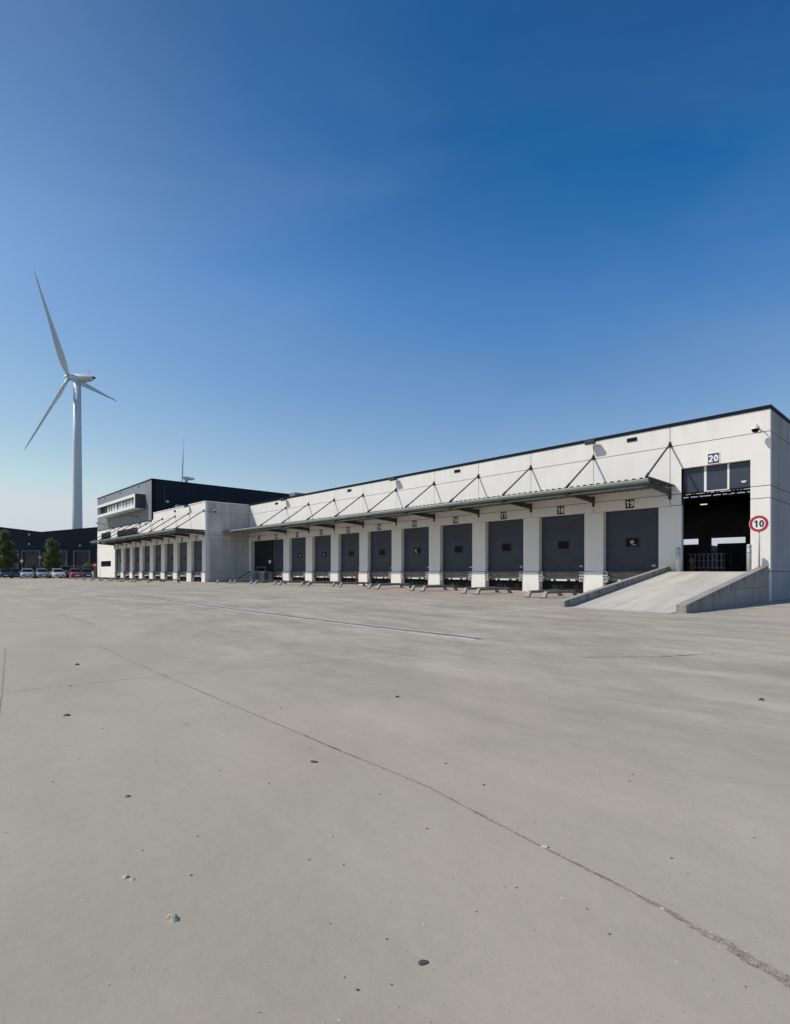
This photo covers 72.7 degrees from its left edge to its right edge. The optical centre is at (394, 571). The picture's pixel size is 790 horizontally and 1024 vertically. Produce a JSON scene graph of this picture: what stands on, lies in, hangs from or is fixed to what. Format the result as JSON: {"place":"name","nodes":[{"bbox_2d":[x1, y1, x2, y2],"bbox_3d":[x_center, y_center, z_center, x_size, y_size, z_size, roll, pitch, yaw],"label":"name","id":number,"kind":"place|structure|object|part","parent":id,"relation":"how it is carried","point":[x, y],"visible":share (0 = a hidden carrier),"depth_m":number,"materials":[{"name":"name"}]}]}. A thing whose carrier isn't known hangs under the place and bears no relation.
{"place":"outdoors","nodes":[
{"label":"outdoors","id":0,"kind":"place"},
{"bbox_2d":[0,576,789,1023],"bbox_3d":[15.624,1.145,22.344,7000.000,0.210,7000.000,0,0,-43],"label":"ground","id":1,"kind":"structure","parent":0,"point":[564,722],"depth_m":2.84,"materials":[{"name":"concrete"}]},
{"bbox_2d":[0,649,5,706],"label":"expansion joint","id":2,"kind":"object","parent":1,"relation":"on","point":[2,678],"visible":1,"depth_m":6.01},
{"bbox_2d":[0,569,13,577],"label":"parked car","id":3,"kind":"object","parent":1,"relation":"on","point":[6,572],"visible":0.98,"depth_m":80.71,"materials":[{"name":"green paint"}]},
{"bbox_2d":[0,530,20,577],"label":"tree","id":4,"kind":"object","parent":1,"relation":"on","point":[8,547],"visible":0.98,"depth_m":87.78,"materials":[{"name":"green plant"}]},
{"bbox_2d":[10,569,22,577],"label":"parked car","id":5,"kind":"object","parent":1,"relation":"on","point":[16,572],"visible":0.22,"depth_m":84.73,"materials":[{"name":"black paint"}]},
{"bbox_2d":[19,569,34,577],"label":"parked car","id":6,"kind":"object","parent":1,"relation":"on","point":[26,572],"visible":0.97,"depth_m":79.66,"materials":[{"name":"silver paint"}]},
{"bbox_2d":[23,561,35,577],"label":"bush","id":7,"kind":"object","parent":1,"relation":"on","point":[30,565],"visible":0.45,"depth_m":86.78,"materials":[{"name":"green plant"}]},
{"bbox_2d":[34,569,49,577],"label":"parked car","id":8,"kind":"object","parent":1,"relation":"on","point":[45,573],"visible":0.91,"depth_m":80.82,"materials":[{"name":"silver metal"}]},
{"bbox_2d":[0,527,97,576],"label":"navy hall","id":9,"kind":"structure","parent":1,"relation":"on","point":[77,547],"depth_m":96.00,"materials":[{"name":"metal"}]},
{"bbox_2d":[40,538,65,577],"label":"tree","id":10,"kind":"object","parent":1,"relation":"on","point":[52,559],"visible":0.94,"depth_m":88.45,"materials":[{"name":"green plant"}]},
{"bbox_2d":[49,569,66,577],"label":"parked car","id":11,"kind":"object","parent":1,"relation":"on","point":[54,573],"visible":0.84,"depth_m":80.87,"materials":[{"name":"white paint"}]},
{"bbox_2d":[59,566,70,577],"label":"parked van","id":12,"kind":"object","parent":1,"relation":"on","point":[65,568],"visible":0.24,"depth_m":83.89,"materials":[{"name":"blue paint"}]},
{"bbox_2d":[24,271,115,528],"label":"wind turbine","id":13,"kind":"object","parent":1,"relation":"on","point":[79,380],"visible":0.96,"depth_m":244.68,"materials":[{"name":"grey paint"}]},
{"bbox_2d":[67,569,83,577],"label":"parked car","id":14,"kind":"object","parent":1,"relation":"on","point":[74,573],"visible":0.88,"depth_m":80.77,"materials":[{"name":"red paint"}]},
{"bbox_2d":[79,562,94,572],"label":"bush","id":15,"kind":"object","parent":1,"relation":"on","point":[86,566],"visible":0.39,"depth_m":87.84,"materials":[{"name":"green plant"}]},
{"bbox_2d":[81,569,94,576],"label":"parked car","id":16,"kind":"object","parent":1,"relation":"on","point":[87,572],"visible":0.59,"depth_m":81.67,"materials":[{"name":"blue paint"}]},
{"bbox_2d":[147,579,180,582],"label":"wheel guide","id":17,"kind":"object","parent":1,"relation":"on","point":[149,580],"visible":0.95,"depth_m":49.34,"materials":[{"name":"white paint"}]},
{"bbox_2d":[90,501,248,581],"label":"warehouse wing","id":18,"kind":"structure","parent":1,"relation":"on","point":[191,543],"depth_m":55.11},
{"bbox_2d":[118,549,120,570],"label":"dock door","id":19,"kind":"structure","parent":18,"relation":"in","point":[119,550],"depth_m":73.61,"materials":[{"name":"blue paint"}]},
{"bbox_2d":[126,548,129,570],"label":"dock door","id":20,"kind":"structure","parent":18,"relation":"in","point":[127,549],"depth_m":70.87,"materials":[{"name":"blue paint"}]},
{"bbox_2d":[135,547,138,570],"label":"dock door","id":21,"kind":"structure","parent":18,"relation":"in","point":[136,548],"depth_m":68.20,"materials":[{"name":"blue paint"}]},
{"bbox_2d":[145,546,149,570],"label":"dock door","id":22,"kind":"structure","parent":18,"relation":"in","point":[147,548],"depth_m":65.34,"materials":[{"name":"blue paint"}]},
{"bbox_2d":[156,545,160,570],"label":"dock door","id":23,"kind":"structure","parent":18,"relation":"in","point":[158,547],"depth_m":62.57,"materials":[{"name":"blue paint"}]},
{"bbox_2d":[167,544,172,570],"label":"dock door","id":24,"kind":"structure","parent":18,"relation":"in","point":[169,546],"depth_m":59.93,"materials":[{"name":"blue paint"}]},
{"bbox_2d":[180,542,186,570],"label":"dock door","id":25,"kind":"structure","parent":18,"relation":"in","point":[183,546],"depth_m":57.09,"materials":[{"name":"blue paint"}]},
{"bbox_2d":[194,541,201,570],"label":"dock door","id":26,"kind":"structure","parent":18,"relation":"in","point":[197,544],"depth_m":54.34,"materials":[{"name":"blue paint"}]},
{"bbox_2d":[166,914,178,922],"bbox_3d":[-0.798,1.241,1.927,0.046,0.025,0.032,0,0,8],"label":"stone","id":27,"kind":"object","parent":1,"relation":"on","point":[172,918],"visible":1,"depth_m":1.92,"materials":[{"name":"grey stone"}]},
{"bbox_2d":[180,445,194,481],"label":"wind turbine","id":28,"kind":"object","parent":1,"relation":"on","point":[185,478],"visible":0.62,"depth_m":560.14,"materials":[{"name":"grey paint"}]},
{"bbox_2d":[97,478,289,577],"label":"office block","id":29,"kind":"structure","parent":1,"relation":"on","point":[144,501],"depth_m":69.04,"materials":[{"name":"white concrete"}]},
{"bbox_2d":[101,561,110,566],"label":"window","id":30,"kind":"structure","parent":29,"relation":"in","point":[103,563],"depth_m":77.79,"materials":[{"name":"glass"}]},
{"bbox_2d":[102,532,110,538],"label":"window","id":31,"kind":"structure","parent":29,"relation":"in","point":[104,535],"depth_m":77.48,"materials":[{"name":"glass"}]},
{"bbox_2d":[97,493,144,517],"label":"framed window","id":32,"kind":"structure","parent":29,"relation":"in","point":[134,502],"depth_m":68.70,"materials":[{"name":"white paint"}]},
{"bbox_2d":[118,527,137,536],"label":"window","id":33,"kind":"structure","parent":29,"relation":"in","point":[131,530],"depth_m":70.23,"materials":[{"name":"glass"}]},
{"bbox_2d":[2,655,405,692],"bbox_3d":[-1.974,1.245,6.821,4.918,0.001,0.189,0,0,-30],"label":"expansion joint","id":34,"kind":"object","parent":1,"relation":"on","point":[180,673],"visible":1,"depth_m":6.45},
{"bbox_2d":[216,579,245,582],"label":"wheel guide","id":35,"kind":"object","parent":1,"relation":"on","point":[218,580],"visible":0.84,"depth_m":49.23,"materials":[{"name":"white paint"}]},
{"bbox_2d":[0,582,484,639],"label":"drain channel","id":36,"kind":"object","parent":1,"relation":"on","point":[385,627],"visible":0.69,"depth_m":13.79,"materials":[{"name":"concrete"}]},
{"bbox_2d":[233,566,274,581],"bbox_3d":[-13.618,0.280,51.689,2.938,1.560,2.800,0,0,-43],"label":"metal stair","id":37,"kind":"object","parent":1,"relation":"on","point":[245,576],"visible":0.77,"depth_m":51.88,"materials":[{"name":"metal"}]},
{"bbox_2d":[260,572,268,582],"bbox_3d":[-12.095,0.550,49.692,0.455,0.980,0.800,0,0,-43],"label":"utility cabinet","id":38,"kind":"object","parent":1,"relation":"on","point":[264,575],"visible":0.69,"depth_m":49.42,"materials":[{"name":"grey metal"}]},
{"bbox_2d":[254,580,285,583],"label":"wheel guide","id":39,"kind":"object","parent":1,"relation":"on","point":[257,581],"visible":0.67,"depth_m":44.03,"materials":[{"name":"white paint"}]},
{"bbox_2d":[278,581,312,584],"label":"wheel guide","id":40,"kind":"object","parent":1,"relation":"on","point":[281,582],"visible":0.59,"depth_m":41.15,"materials":[{"name":"white paint"}]},
{"bbox_2d":[300,581,331,585],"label":"wheel guide","id":41,"kind":"object","parent":1,"relation":"on","point":[302,583],"visible":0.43,"depth_m":38.92,"materials":[{"name":"white paint"}]},
{"bbox_2d":[306,581,339,585],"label":"wheel guide","id":42,"kind":"object","parent":1,"relation":"on","point":[308,583],"visible":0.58,"depth_m":38.74,"materials":[{"name":"white paint"}]},
{"bbox_2d":[331,582,365,586],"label":"wheel guide","id":43,"kind":"object","parent":1,"relation":"on","point":[333,584],"visible":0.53,"depth_m":35.86,"materials":[{"name":"white paint"}]},
{"bbox_2d":[339,582,375,586],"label":"wheel guide","id":44,"kind":"object","parent":1,"relation":"on","point":[341,584],"visible":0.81,"depth_m":35.89,"materials":[{"name":"white paint"}]},
{"bbox_2d":[365,583,404,588],"bbox_3d":[-0.586,0.912,33.904,3.160,0.340,0.240,0,0,-43],"label":"wheel guide","id":45,"kind":"object","parent":1,"relation":"on","point":[371,584],"visible":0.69,"depth_m":33.27,"materials":[{"name":"white paint"}]},
{"bbox_2d":[376,583,411,588],"bbox_3d":[-0.015,0.918,33.288,3.160,0.340,0.240,0,0,-43],"label":"wheel guide","id":46,"kind":"object","parent":1,"relation":"on","point":[394,584],"visible":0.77,"depth_m":33.14,"materials":[{"name":"white paint"}]},
{"bbox_2d":[2,648,786,1023],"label":"grit","id":47,"kind":"object","parent":1,"relation":"on","point":[436,886],"visible":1,"depth_m":2.14,"materials":[{"name":"grey gravel"}]},
{"bbox_2d":[418,959,428,965],"bbox_3d":[0.091,1.247,1.714,0.036,0.009,0.025,0,0,-14],"label":"stone","id":48,"kind":"object","parent":1,"relation":"on","point":[423,962],"visible":1,"depth_m":1.71,"materials":[{"name":"grey stone"}]},
{"bbox_2d":[411,585,448,590],"bbox_3d":[1.982,0.949,31.130,3.160,0.340,0.240,0,0,-43],"label":"wheel guide","id":49,"kind":"object","parent":1,"relation":"on","point":[414,586],"visible":0.69,"depth_m":30.47,"materials":[{"name":"white paint"}]},
{"bbox_2d":[421,585,457,591],"bbox_3d":[2.553,0.959,30.514,3.160,0.340,0.240,0,0,-43],"label":"wheel guide","id":50,"kind":"object","parent":1,"relation":"on","point":[436,586],"visible":0.89,"depth_m":30.26,"materials":[{"name":"white paint"}]},
{"bbox_2d":[100,646,789,986],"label":"expansion joint","id":51,"kind":"object","parent":1,"relation":"on","point":[781,976],"visible":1,"depth_m":1.84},
{"bbox_2d":[461,587,498,593],"bbox_3d":[4.550,0.998,28.357,3.160,0.340,0.240,0,0,-43],"label":"wheel guide","id":52,"kind":"object","parent":1,"relation":"on","point":[465,590],"visible":0.8,"depth_m":27.74,"materials":[{"name":"white paint"}]},
{"bbox_2d":[473,587,511,594],"bbox_3d":[5.121,1.009,27.740,3.160,0.340,0.240,0,0,-43],"label":"wheel guide","id":53,"kind":"object","parent":1,"relation":"on","point":[508,589],"visible":0.91,"depth_m":27.54,"materials":[{"name":"white paint"}]},
{"bbox_2d":[456,607,554,615],"bbox_3d":[4.578,1.228,17.567,8.301,0.001,0.180,0,0,-44],"label":"bay line","id":54,"kind":"object","parent":1,"relation":"on","point":[502,611],"visible":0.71,"depth_m":16.46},
{"bbox_2d":[222,404,789,600],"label":"warehouse","id":55,"kind":"structure","parent":1,"relation":"on","point":[579,517],"depth_m":30.58,"materials":[{"name":"white concrete"}]},
{"bbox_2d":[255,540,271,570],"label":"dock door","id":56,"kind":"structure","parent":55,"relation":"in","point":[263,549],"depth_m":54.05,"materials":[{"name":"paint"}]},
{"bbox_2d":[273,539,282,570],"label":"dock door","id":57,"kind":"structure","parent":55,"relation":"in","point":[277,544],"depth_m":51.80,"materials":[{"name":"blue paint"}]},
{"bbox_2d":[290,492,304,495],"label":"roof unit","id":58,"kind":"structure","parent":55,"relation":"on","point":[294,494],"depth_m":66.75,"materials":[{"name":"metal"}]},
{"bbox_2d":[292,537,305,570],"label":"dock door","id":59,"kind":"structure","parent":55,"relation":"in","point":[298,544],"depth_m":49.10,"materials":[{"name":"blue paint"}]},
{"bbox_2d":[315,535,330,570],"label":"dock door","id":60,"kind":"structure","parent":55,"relation":"in","point":[322,543],"depth_m":46.33,"materials":[{"name":"blue paint"}]},
{"bbox_2d":[341,533,358,570],"bbox_3d":[-3.531,-1.540,43.483,0.085,3.080,2.730,0,0,-43],"label":"dock door","id":61,"kind":"structure","parent":55,"relation":"in","point":[349,542],"depth_m":43.56,"materials":[{"name":"blue paint"}]},
{"bbox_2d":[371,530,391,570],"bbox_3d":[-0.963,-1.540,40.710,0.085,3.080,2.730,0,0,-43],"label":"dock door","id":62,"kind":"structure","parent":55,"relation":"in","point":[381,541],"depth_m":40.76,"materials":[{"name":"blue paint"}]},
{"bbox_2d":[404,527,428,570],"bbox_3d":[1.605,-1.540,37.936,0.085,3.080,2.730,0,0,-43],"label":"dock door","id":63,"kind":"structure","parent":55,"relation":"in","point":[417,539],"depth_m":38.01,"materials":[{"name":"blue paint"}]},
{"bbox_2d":[443,523,471,570],"bbox_3d":[4.173,-1.540,35.163,0.085,3.080,2.730,0,0,-43],"label":"dock door","id":64,"kind":"structure","parent":55,"relation":"in","point":[457,539],"depth_m":35.22,"materials":[{"name":"blue paint"}]},
{"bbox_2d":[488,519,522,570],"bbox_3d":[6.742,-1.540,32.389,0.085,3.080,2.730,0,0,-43],"label":"dock door","id":65,"kind":"structure","parent":55,"relation":"in","point":[505,538],"depth_m":32.44,"materials":[{"name":"blue paint"}]},
{"bbox_2d":[542,514,583,570],"bbox_3d":[9.310,-1.540,29.616,0.085,3.080,2.730,0,0,-43],"label":"dock door","id":66,"kind":"structure","parent":55,"relation":"in","point":[562,536],"depth_m":29.62,"materials":[{"name":"blue paint"}]},
{"bbox_2d":[585,439,595,445],"bbox_3d":[10.190,-6.706,27.860,0.475,0.328,0.514,0,0,-43],"label":"floodlight","id":67,"kind":"object","parent":55,"relation":"attached to","point":[590,442],"visible":1,"depth_m":27.70,"materials":[{"name":"grey metal"}]},
{"bbox_2d":[606,508,658,570],"bbox_3d":[11.878,-1.540,26.842,0.085,3.080,2.730,0,0,-43],"label":"dock door","id":68,"kind":"structure","parent":55,"relation":"in","point":[641,526],"depth_m":26.83,"materials":[{"name":"blue paint"}]},
{"bbox_2d":[690,558,693,570],"bbox_3d":[13.960,-0.310,25.245,0.200,0.620,0.260,0,0,-43],"label":"guard post","id":69,"kind":"object","parent":55,"relation":"on","point":[691,564],"visible":1,"depth_m":25.21,"materials":[{"name":"metal"}]},
{"bbox_2d":[684,544,716,570],"bbox_3d":[31.959,-0.764,55.254,11.109,3.612,2.540,0,0,-43],"label":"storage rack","id":70,"kind":"object","parent":55,"relation":"in","point":[691,549],"visible":0.06,"depth_m":51.48,"materials":[{"name":"grey metal"}]},
{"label":"rear door","id":71,"kind":"part","parent":70,"relation":"part of","materials":[{"name":"black metal"}]},
{"bbox_2d":[687,553,731,570],"bbox_3d":[15.909,-0.453,27.173,1.069,0.905,1.700,0,0,-43],"label":"wire cage","id":72,"kind":"object","parent":55,"relation":"on","point":[708,560],"visible":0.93,"depth_m":26.90,"materials":[{"name":"grey metal"}]},
{"bbox_2d":[683,461,749,494],"bbox_3d":[14.360,-4.172,24.014,0.085,1.185,2.730,0,0,-43],"label":"raised door","id":73,"kind":"structure","parent":55,"relation":"in","point":[732,476],"depth_m":23.96,"materials":[{"name":"grey metal"}]},
{"bbox_2d":[717,543,744,570],"bbox_3d":[34.629,-0.764,52.370,11.109,3.612,2.540,0,0,-43],"label":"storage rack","id":74,"kind":"object","parent":55,"relation":"in","point":[736,551],"visible":0.16,"depth_m":48.59,"materials":[{"name":"grey metal"}]},
{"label":"rear door","id":75,"kind":"part","parent":74,"relation":"part of","materials":[{"name":"black metal"}]},
{"bbox_2d":[751,423,759,432],"bbox_3d":[15.114,-5.983,22.444,0.627,0.418,0.320,0,0,-43],"label":"security camera","id":76,"kind":"object","parent":55,"relation":"attached to","point":[755,429],"visible":1,"depth_m":22.26,"materials":[{"name":"white paint"}]},
{"bbox_2d":[526,589,562,597],"bbox_3d":[7.119,1.048,25.583,3.160,0.340,0.240,0,0,-43],"label":"wheel guide","id":77,"kind":"object","parent":1,"relation":"on","point":[529,593],"visible":0.79,"depth_m":25.03,"materials":[{"name":"white paint"}]},
{"bbox_2d":[542,590,576,597],"bbox_3d":[7.689,1.059,24.967,3.160,0.340,0.240,0,0,-43],"label":"wheel guide","id":78,"kind":"object","parent":1,"relation":"on","point":[546,593],"visible":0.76,"depth_m":24.70,"materials":[{"name":"white paint"}]},
{"bbox_2d":[614,654,698,656],"bbox_3d":[3.757,1.246,7.906,2.171,0.001,0.161,0,0,-7],"label":"tyre mark","id":79,"kind":"object","parent":1,"relation":"on","point":[679,655],"visible":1,"depth_m":7.96,"materials":[{"name":"rubber"}]},
{"bbox_2d":[559,566,767,613],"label":"loading ramp","id":80,"kind":"structure","parent":1,"relation":"on","point":[665,589],"depth_m":19.77,"materials":[{"name":"concrete"}]},
{"bbox_2d":[676,547,680,571],"bbox_3d":[12.948,-0.545,24.527,0.180,1.120,0.180,0,0,-43],"label":"bollard","id":81,"kind":"object","parent":80,"relation":"on","point":[678,559],"visible":1,"depth_m":24.47,"materials":[{"name":"metal"}]},
{"bbox_2d":[747,544,751,571],"bbox_3d":[14.837,-0.560,22.487,0.180,1.150,0.180,0,0,-43],"label":"bollard","id":82,"kind":"object","parent":80,"relation":"on","point":[749,557],"visible":0.94,"depth_m":22.42,"materials":[{"name":"metal"}]},
{"bbox_2d":[749,515,768,566],"bbox_3d":[14.986,-1.230,22.093,0.102,2.160,0.690,0,0,-43],"label":"speed limit sign","id":83,"kind":"object","parent":80,"relation":"on","point":[758,523],"visible":1,"depth_m":22.07,"materials":[{"name":"white metal"}]},
{"bbox_2d":[0,0,789,545],"label":"sky","id":84,"kind":"structure","parent":0,"point":[299,246],"materials":[{"name":"blue"}]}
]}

